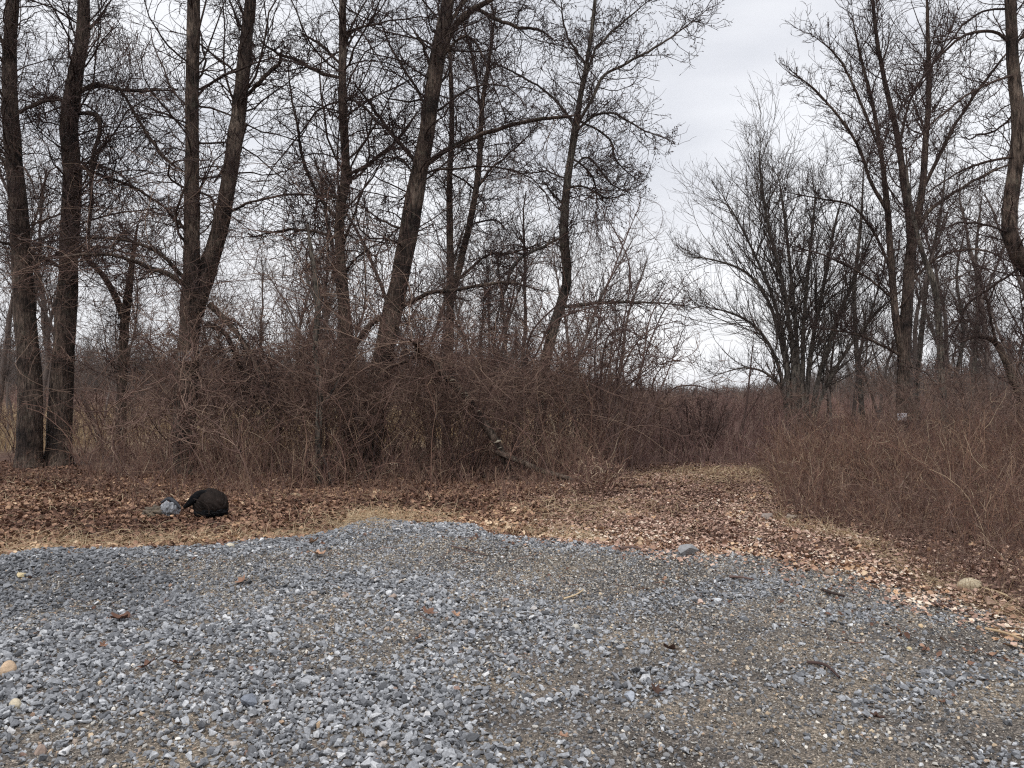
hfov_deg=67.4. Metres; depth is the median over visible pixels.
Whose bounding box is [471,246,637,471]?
arching shrub
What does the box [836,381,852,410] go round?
slim tree
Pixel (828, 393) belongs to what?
slim tree
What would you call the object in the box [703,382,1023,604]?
thicket
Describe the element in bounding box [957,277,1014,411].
slim tree
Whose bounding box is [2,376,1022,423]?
thicket
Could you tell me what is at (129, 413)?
tall shrub
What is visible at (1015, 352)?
slim tree
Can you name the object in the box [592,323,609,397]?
slim tree
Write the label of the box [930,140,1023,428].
slim tree
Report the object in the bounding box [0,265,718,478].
arching canes
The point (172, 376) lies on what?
tall shrub
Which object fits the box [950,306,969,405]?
slim tree
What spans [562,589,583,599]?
stick
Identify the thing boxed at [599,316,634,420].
slim tree
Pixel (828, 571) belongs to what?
rock
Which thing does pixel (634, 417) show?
tall shrub
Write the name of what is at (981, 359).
slim tree
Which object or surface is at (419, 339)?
slim tree
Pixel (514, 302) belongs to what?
slim tree
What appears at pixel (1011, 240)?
bare tree
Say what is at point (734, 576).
stick
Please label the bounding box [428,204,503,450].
slim tree
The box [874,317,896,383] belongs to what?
slim tree
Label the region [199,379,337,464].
tall shrub
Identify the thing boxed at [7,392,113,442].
tall shrub
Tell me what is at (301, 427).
tall shrub
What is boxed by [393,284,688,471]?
tall shrub
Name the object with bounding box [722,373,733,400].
slim tree
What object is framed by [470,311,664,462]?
tall shrub
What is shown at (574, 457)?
thicket
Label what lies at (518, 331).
slim tree
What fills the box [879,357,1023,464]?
tall shrub
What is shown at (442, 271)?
slim tree
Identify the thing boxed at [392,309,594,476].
tall shrub
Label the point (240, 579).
fallen leaf
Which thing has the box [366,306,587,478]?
tall shrub
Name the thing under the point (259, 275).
slim tree
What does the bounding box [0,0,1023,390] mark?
sky
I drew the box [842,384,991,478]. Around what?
tall shrub
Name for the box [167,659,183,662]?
fallen leaf
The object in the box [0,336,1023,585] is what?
weed stalks
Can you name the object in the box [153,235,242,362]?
slim tree
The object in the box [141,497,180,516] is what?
crumpled sheet
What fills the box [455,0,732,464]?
budding tree
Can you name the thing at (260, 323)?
slim tree
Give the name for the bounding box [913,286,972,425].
slim tree
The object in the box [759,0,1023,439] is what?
bare tree
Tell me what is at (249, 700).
rock
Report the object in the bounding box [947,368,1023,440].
tall shrub
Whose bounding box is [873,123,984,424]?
bare tree
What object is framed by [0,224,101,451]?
slim tree
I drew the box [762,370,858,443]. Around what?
tall shrub
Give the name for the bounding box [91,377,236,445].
tall shrub
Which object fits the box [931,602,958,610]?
stick
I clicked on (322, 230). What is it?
slim tree
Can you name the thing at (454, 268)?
slim tree
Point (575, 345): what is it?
slim tree
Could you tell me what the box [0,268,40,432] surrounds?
slim tree
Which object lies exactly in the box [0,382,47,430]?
tall shrub
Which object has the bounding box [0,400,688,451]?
field grass
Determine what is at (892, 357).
slim tree
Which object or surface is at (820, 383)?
slim tree
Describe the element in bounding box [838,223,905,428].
slim tree
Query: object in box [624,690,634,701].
rock
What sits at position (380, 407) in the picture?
tall shrub
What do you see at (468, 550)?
stick
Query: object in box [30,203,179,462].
bare tree
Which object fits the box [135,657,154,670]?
fallen leaf
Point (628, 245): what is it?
slim tree
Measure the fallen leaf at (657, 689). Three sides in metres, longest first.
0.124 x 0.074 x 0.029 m
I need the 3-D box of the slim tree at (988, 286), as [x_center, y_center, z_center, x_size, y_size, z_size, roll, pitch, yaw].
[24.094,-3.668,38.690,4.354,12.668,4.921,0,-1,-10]
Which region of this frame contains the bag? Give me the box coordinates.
[183,488,228,518]
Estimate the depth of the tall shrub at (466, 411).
15.85 m
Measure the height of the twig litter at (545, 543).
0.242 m
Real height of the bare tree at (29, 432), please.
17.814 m
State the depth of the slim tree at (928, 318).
32.82 m
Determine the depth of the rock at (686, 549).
7.78 m
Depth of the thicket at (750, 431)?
23.45 m
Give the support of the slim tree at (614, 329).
on the ground at (594, 734)
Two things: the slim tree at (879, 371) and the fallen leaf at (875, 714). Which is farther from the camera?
the slim tree at (879, 371)
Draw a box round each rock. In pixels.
[0,660,16,676]
[9,698,20,708]
[17,572,25,577]
[240,693,256,706]
[467,628,474,637]
[572,624,579,629]
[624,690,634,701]
[678,544,698,554]
[761,513,772,519]
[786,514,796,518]
[824,569,833,574]
[957,578,981,589]
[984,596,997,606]
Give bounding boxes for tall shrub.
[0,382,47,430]
[0,387,81,452]
[3,271,253,450]
[5,350,170,454]
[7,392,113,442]
[44,406,110,456]
[63,269,385,476]
[75,379,169,449]
[90,399,148,446]
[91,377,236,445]
[111,314,283,446]
[129,339,269,440]
[138,324,361,467]
[159,321,321,453]
[164,280,471,461]
[179,248,426,475]
[185,321,375,479]
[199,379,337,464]
[203,281,496,479]
[203,364,366,469]
[253,307,411,429]
[253,336,491,479]
[261,359,407,478]
[266,359,395,473]
[277,321,436,431]
[297,331,485,454]
[333,307,612,477]
[352,344,574,473]
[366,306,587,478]
[387,329,658,470]
[390,317,525,451]
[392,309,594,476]
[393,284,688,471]
[395,380,476,458]
[420,341,572,443]
[428,353,611,470]
[447,266,709,468]
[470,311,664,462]
[477,312,763,461]
[480,343,611,438]
[499,334,629,451]
[528,318,683,464]
[583,373,676,449]
[730,363,836,440]
[756,401,821,433]
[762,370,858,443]
[809,357,1016,445]
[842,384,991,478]
[844,337,1023,454]
[860,368,989,435]
[866,398,925,437]
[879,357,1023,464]
[898,340,1023,431]
[930,345,1023,450]
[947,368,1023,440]
[966,383,1022,424]
[985,335,1023,426]
[985,409,1023,432]
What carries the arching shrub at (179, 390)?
on the ground at (594, 734)
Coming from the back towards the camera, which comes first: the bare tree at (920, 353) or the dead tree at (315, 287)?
the bare tree at (920, 353)
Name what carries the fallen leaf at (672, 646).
on the ground at (594, 734)
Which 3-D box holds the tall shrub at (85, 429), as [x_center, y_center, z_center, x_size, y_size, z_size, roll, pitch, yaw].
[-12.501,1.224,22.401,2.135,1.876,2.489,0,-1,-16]
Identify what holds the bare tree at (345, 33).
on the ground at (594, 734)
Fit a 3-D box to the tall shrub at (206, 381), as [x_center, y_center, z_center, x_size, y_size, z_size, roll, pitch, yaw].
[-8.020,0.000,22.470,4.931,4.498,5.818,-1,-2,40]
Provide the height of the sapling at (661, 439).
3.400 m
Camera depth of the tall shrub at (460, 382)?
24.32 m
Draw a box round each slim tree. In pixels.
[0,87,107,389]
[0,118,61,353]
[0,126,61,412]
[0,186,114,417]
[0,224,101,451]
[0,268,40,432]
[0,285,16,448]
[2,321,16,392]
[36,253,84,437]
[74,316,112,384]
[75,325,101,402]
[80,340,112,401]
[83,291,130,432]
[88,326,140,427]
[89,337,134,435]
[90,294,133,404]
[98,259,169,413]
[104,324,158,435]
[113,326,171,438]
[118,333,155,433]
[127,316,149,424]
[128,322,175,412]
[138,226,232,428]
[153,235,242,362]
[158,237,234,430]
[203,266,269,357]
[203,291,238,387]
[219,223,280,414]
[241,240,329,407]
[250,297,272,407]
[258,235,329,440]
[262,101,387,439]
[262,101,432,448]
[270,287,304,375]
[276,168,367,445]
[276,246,359,405]
[280,243,360,361]
[281,209,372,423]
[327,220,387,436]
[331,284,372,421]
[394,251,465,353]
[402,174,507,433]
[403,280,433,344]
[403,305,453,429]
[408,241,480,459]
[421,244,470,428]
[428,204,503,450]
[443,278,478,374]
[458,257,519,447]
[459,217,527,441]
[460,238,511,430]
[463,257,520,448]
[465,307,502,384]
[469,212,534,364]
[478,164,572,454]
[493,225,544,432]
[499,305,531,424]
[500,298,534,367]
[513,277,579,409]
[536,215,593,439]
[556,199,681,444]
[559,265,604,437]
[568,320,588,381]
[580,218,690,424]
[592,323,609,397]
[596,281,638,400]
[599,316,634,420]
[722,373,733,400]
[805,270,868,412]
[805,330,843,427]
[805,359,821,392]
[809,253,846,440]
[829,273,880,424]
[834,342,863,409]
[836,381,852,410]
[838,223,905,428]
[838,342,887,397]
[847,287,889,418]
[855,170,986,396]
[861,290,893,408]
[864,251,935,436]
[867,357,888,395]
[868,304,896,401]
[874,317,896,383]
[879,232,967,420]
[879,319,896,386]
[881,333,896,412]
[885,168,997,409]
[885,359,896,399]
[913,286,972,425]
[919,284,967,423]
[920,363,938,408]
[925,200,1023,408]
[927,298,998,413]
[928,244,1006,406]
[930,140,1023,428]
[933,316,969,370]
[938,325,980,399]
[940,145,1023,339]
[946,245,1021,384]
[948,281,1003,421]
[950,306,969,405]
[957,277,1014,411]
[961,258,1023,369]
[963,306,1002,401]
[1000,313,1023,417]
[1000,316,1020,408]
[1004,318,1023,398]
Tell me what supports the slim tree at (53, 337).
on the ground at (594, 734)
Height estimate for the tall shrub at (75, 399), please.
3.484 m
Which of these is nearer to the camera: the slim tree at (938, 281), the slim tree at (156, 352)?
the slim tree at (938, 281)
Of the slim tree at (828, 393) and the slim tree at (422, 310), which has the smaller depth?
the slim tree at (828, 393)
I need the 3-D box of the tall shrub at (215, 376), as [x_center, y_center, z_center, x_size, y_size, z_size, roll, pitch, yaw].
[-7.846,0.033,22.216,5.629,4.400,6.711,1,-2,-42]
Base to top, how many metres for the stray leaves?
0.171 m
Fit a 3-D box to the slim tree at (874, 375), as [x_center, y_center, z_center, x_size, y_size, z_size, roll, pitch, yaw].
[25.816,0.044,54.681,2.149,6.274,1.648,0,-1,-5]
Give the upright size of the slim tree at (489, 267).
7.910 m
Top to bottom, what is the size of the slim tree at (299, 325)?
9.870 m
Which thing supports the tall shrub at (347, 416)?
on the ground at (594, 734)
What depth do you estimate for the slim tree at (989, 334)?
36.48 m
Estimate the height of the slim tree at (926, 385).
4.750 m
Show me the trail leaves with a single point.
(659, 522)
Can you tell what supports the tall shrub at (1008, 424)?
on the ground at (594, 734)
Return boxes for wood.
[0,323,1023,407]
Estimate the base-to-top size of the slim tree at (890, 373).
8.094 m
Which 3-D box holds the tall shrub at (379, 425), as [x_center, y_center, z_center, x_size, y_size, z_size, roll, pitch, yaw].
[-3.644,-0.008,16.970,6.499,4.277,4.683,0,-1,6]
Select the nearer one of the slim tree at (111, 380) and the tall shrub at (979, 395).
the tall shrub at (979, 395)
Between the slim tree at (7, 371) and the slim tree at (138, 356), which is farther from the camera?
the slim tree at (138, 356)
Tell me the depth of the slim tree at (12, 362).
44.39 m
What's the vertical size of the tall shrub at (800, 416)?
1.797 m
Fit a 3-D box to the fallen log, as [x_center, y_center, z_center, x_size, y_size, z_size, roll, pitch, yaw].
[0.631,1.606,14.889,2.276,0.689,0.913,-1,-2,31]
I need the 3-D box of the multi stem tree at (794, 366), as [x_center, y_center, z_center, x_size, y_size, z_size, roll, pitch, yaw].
[9.965,-4.413,27.395,10.883,13.717,7.018,0,-1,0]
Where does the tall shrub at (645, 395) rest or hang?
on the ground at (594, 734)
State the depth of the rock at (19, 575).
6.74 m
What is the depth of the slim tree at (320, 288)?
23.45 m
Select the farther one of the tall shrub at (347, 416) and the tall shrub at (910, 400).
the tall shrub at (910, 400)
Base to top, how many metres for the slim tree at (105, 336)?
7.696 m
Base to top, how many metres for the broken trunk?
3.952 m
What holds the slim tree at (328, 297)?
on the ground at (594, 734)
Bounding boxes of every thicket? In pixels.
[0,369,667,497]
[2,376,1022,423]
[566,362,1023,471]
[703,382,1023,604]
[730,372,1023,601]
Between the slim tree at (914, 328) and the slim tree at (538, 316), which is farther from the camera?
the slim tree at (538, 316)
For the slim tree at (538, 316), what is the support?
on the ground at (594, 734)
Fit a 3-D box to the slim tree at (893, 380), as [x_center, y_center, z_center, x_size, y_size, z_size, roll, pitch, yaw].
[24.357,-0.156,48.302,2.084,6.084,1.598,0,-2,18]
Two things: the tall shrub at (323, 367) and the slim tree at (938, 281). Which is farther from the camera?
the slim tree at (938, 281)
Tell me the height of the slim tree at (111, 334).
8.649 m
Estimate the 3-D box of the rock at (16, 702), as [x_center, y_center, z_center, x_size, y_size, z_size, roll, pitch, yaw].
[-2.479,1.601,3.831,0.066,0.064,0.051,6,8,32]
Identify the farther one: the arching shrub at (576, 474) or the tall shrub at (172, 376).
the tall shrub at (172, 376)
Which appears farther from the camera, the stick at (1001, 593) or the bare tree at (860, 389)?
the bare tree at (860, 389)
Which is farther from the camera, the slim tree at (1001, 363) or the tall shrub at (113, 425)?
the slim tree at (1001, 363)
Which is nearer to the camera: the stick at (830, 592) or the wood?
the stick at (830, 592)
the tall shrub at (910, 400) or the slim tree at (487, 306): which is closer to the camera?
the tall shrub at (910, 400)
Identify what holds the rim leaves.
on the ground at (594, 734)
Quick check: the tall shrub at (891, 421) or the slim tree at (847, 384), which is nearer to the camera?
the tall shrub at (891, 421)
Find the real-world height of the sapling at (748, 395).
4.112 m
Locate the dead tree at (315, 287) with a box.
[258,217,387,488]
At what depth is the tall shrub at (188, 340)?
15.41 m
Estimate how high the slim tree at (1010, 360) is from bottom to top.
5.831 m
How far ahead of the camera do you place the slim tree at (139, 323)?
32.94 m
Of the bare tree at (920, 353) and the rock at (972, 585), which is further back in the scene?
the bare tree at (920, 353)
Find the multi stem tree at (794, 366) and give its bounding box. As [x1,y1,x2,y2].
[638,70,980,445]
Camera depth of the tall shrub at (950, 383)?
15.78 m
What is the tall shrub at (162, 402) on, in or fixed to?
on the ground at (594, 734)
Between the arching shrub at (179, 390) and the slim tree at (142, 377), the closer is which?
the arching shrub at (179, 390)
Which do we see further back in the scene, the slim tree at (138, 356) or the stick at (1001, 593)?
the slim tree at (138, 356)
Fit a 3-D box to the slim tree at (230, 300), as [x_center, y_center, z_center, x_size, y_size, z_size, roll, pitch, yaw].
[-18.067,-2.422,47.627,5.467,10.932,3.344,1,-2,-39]
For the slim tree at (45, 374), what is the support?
on the ground at (594, 734)
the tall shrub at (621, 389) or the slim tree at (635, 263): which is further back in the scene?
the slim tree at (635, 263)
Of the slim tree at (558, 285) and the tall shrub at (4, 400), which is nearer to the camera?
the tall shrub at (4, 400)
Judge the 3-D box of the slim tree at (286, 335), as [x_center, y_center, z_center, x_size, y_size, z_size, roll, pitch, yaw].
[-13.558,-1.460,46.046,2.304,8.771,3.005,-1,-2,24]
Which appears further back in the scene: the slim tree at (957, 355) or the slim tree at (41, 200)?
the slim tree at (957, 355)
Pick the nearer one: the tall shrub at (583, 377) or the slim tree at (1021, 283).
the tall shrub at (583, 377)
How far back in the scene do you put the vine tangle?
17.04 m
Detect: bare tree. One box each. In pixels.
[0,0,178,468]
[0,0,241,466]
[0,0,375,474]
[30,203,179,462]
[217,0,566,471]
[253,0,615,474]
[399,0,562,459]
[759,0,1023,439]
[822,136,895,421]
[834,0,1023,380]
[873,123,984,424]
[877,149,1008,442]
[918,192,1013,432]
[924,221,1023,413]
[939,178,1009,416]
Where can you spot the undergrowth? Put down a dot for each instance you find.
(337, 493)
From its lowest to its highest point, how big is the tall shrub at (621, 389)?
4.893 m
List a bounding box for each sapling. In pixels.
[647,343,735,457]
[736,317,782,458]
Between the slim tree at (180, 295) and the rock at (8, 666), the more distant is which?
the slim tree at (180, 295)
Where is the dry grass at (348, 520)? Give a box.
[0,459,1023,647]
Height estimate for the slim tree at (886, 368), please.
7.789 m
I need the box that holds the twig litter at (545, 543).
[0,469,1023,664]
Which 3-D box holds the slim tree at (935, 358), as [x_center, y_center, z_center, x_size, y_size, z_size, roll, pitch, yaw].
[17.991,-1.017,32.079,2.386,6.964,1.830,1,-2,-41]
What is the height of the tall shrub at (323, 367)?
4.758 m
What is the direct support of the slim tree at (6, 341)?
on the ground at (594, 734)
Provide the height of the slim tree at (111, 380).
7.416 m
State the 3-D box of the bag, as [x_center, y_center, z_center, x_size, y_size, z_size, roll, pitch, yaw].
[-4.167,1.650,10.600,0.520,0.434,0.483,-1,-2,21]
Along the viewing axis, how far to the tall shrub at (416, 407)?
15.63 m
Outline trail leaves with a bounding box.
[498,462,1023,647]
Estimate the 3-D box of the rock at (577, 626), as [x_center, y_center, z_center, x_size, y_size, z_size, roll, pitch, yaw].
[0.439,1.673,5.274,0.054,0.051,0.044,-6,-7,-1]
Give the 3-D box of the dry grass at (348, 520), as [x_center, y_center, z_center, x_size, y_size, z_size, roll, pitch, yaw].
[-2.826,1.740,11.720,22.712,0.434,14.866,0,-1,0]
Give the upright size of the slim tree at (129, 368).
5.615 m
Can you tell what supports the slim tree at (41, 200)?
on the ground at (594, 734)
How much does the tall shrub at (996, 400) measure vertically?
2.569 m
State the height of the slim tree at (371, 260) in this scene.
10.614 m
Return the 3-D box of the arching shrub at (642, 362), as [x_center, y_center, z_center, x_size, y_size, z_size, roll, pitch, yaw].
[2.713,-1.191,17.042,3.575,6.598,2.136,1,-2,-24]
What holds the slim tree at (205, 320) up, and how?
on the ground at (594, 734)
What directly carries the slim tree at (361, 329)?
on the ground at (594, 734)
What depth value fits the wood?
184.01 m
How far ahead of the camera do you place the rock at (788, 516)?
10.63 m
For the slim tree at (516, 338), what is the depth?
41.80 m
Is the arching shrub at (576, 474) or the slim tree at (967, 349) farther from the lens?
the slim tree at (967, 349)
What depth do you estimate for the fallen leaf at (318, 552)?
7.59 m
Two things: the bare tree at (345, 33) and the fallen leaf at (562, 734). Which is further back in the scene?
the bare tree at (345, 33)
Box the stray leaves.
[28,523,1023,701]
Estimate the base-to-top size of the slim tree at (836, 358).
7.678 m
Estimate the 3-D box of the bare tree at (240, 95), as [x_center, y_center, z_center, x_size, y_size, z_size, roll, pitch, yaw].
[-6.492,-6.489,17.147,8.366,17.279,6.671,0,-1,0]
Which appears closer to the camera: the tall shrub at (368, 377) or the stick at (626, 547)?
the stick at (626, 547)
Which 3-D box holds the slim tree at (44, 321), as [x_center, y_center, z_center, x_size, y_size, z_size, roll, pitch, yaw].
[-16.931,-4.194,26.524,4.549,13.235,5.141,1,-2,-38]
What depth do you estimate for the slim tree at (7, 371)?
28.03 m
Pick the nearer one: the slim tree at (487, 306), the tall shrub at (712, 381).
the tall shrub at (712, 381)
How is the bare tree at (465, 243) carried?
on the ground at (594, 734)
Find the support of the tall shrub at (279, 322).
on the ground at (594, 734)
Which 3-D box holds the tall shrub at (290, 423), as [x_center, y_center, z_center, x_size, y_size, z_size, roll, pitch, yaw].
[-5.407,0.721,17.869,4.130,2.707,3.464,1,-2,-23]
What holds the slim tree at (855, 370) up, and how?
on the ground at (594, 734)
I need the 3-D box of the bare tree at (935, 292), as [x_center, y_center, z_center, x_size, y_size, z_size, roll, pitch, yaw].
[10.988,-1.832,19.779,2.943,8.292,4.209,-1,-2,44]
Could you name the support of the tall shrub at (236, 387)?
on the ground at (594, 734)
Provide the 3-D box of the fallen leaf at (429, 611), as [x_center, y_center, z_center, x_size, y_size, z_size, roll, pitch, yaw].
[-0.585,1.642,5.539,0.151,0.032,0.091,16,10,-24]
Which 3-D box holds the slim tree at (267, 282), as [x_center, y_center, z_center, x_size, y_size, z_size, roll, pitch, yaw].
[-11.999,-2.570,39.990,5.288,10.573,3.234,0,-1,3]
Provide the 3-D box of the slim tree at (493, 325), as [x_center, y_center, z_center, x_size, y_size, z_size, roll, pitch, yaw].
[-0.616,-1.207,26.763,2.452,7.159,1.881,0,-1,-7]
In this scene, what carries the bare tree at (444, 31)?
on the ground at (594, 734)
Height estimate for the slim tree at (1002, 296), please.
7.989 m
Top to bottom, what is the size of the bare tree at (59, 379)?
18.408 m
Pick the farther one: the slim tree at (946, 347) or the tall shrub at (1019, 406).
the slim tree at (946, 347)
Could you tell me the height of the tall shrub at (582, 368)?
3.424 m
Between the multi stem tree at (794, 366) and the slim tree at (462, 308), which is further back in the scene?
the slim tree at (462, 308)
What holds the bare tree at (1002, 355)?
on the ground at (594, 734)
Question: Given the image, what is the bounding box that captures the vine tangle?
[0,52,721,496]
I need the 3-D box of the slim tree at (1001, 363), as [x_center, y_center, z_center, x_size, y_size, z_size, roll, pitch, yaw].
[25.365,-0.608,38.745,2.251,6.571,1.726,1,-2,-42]
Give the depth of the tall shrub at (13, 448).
24.62 m
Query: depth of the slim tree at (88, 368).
49.93 m
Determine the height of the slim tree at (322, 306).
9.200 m
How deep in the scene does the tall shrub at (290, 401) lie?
15.38 m
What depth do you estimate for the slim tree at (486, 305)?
31.49 m
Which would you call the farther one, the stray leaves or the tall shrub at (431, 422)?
the tall shrub at (431, 422)
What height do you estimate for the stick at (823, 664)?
0.030 m
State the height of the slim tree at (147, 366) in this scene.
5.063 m
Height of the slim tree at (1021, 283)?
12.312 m
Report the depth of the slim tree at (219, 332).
36.64 m
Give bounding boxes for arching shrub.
[56,337,287,499]
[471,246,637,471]
[559,180,708,475]
[561,446,638,493]
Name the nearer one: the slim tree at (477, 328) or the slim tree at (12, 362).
the slim tree at (477, 328)
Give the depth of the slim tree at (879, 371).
48.42 m
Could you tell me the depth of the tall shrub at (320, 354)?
15.48 m
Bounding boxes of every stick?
[451,545,486,555]
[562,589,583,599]
[619,546,648,551]
[729,575,753,579]
[807,660,840,677]
[821,588,844,596]
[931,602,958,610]
[985,627,1023,640]
[986,588,1019,602]
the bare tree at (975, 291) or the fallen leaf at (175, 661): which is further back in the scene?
the bare tree at (975, 291)
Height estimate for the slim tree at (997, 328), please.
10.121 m
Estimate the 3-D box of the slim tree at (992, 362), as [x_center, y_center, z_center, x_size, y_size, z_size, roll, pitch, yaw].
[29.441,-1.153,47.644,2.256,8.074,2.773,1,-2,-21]
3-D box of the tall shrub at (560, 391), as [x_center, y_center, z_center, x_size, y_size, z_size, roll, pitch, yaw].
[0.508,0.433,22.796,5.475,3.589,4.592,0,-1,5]
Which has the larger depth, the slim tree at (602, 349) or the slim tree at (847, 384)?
the slim tree at (847, 384)
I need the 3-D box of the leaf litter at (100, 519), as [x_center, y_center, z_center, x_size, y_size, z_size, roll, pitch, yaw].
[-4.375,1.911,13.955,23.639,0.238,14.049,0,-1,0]
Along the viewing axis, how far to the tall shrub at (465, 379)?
23.47 m
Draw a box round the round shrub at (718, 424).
[657,388,736,460]
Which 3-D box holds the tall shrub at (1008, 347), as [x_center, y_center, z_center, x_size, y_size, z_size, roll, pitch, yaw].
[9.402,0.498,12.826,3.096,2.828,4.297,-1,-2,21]
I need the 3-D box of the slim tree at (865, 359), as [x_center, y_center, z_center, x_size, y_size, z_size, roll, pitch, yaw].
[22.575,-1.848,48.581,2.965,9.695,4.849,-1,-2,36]
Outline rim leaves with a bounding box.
[3,513,1023,648]
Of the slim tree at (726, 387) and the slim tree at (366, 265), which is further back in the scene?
the slim tree at (726, 387)
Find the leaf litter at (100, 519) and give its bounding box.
[0,460,1023,576]
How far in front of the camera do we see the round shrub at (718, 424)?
21.52 m
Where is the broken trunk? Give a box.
[384,299,516,479]
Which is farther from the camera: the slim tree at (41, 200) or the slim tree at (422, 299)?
the slim tree at (422, 299)
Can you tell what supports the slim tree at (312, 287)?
on the ground at (594, 734)
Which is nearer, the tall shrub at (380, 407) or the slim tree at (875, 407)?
the tall shrub at (380, 407)
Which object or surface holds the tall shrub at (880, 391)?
on the ground at (594, 734)
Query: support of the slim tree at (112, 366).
on the ground at (594, 734)
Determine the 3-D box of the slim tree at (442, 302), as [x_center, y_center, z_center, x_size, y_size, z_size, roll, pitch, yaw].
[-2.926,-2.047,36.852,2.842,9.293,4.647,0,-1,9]
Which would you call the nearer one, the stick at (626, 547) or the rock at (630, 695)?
the rock at (630, 695)
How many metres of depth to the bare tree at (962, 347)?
28.03 m
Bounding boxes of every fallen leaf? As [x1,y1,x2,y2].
[110,611,135,618]
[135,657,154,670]
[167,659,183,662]
[235,574,245,581]
[309,549,324,554]
[422,606,437,613]
[553,731,567,736]
[651,682,664,693]
[661,643,679,649]
[870,711,884,717]
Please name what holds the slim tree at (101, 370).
on the ground at (594, 734)
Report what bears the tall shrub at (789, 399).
on the ground at (594, 734)
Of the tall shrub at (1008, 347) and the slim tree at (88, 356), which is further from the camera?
the slim tree at (88, 356)
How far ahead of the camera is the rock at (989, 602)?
6.06 m
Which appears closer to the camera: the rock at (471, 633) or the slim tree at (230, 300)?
the rock at (471, 633)
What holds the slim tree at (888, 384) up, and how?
on the ground at (594, 734)
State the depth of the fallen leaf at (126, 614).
5.42 m
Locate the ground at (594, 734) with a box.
[0,410,1023,767]
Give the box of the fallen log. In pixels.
[487,449,602,484]
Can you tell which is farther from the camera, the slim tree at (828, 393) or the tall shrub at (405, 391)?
the slim tree at (828, 393)
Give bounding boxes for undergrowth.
[0,453,1023,608]
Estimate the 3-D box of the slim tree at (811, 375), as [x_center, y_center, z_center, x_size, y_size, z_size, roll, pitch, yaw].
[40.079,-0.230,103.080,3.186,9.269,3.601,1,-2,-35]
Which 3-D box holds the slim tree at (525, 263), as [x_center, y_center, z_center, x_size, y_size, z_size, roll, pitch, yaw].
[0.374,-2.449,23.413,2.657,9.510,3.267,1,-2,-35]
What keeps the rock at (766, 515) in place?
on the ground at (594, 734)
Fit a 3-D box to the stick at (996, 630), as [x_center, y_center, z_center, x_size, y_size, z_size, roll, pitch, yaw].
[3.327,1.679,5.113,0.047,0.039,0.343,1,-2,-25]
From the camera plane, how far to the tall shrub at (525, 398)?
17.56 m
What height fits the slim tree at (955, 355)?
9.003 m
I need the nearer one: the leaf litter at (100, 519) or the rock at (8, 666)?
the rock at (8, 666)

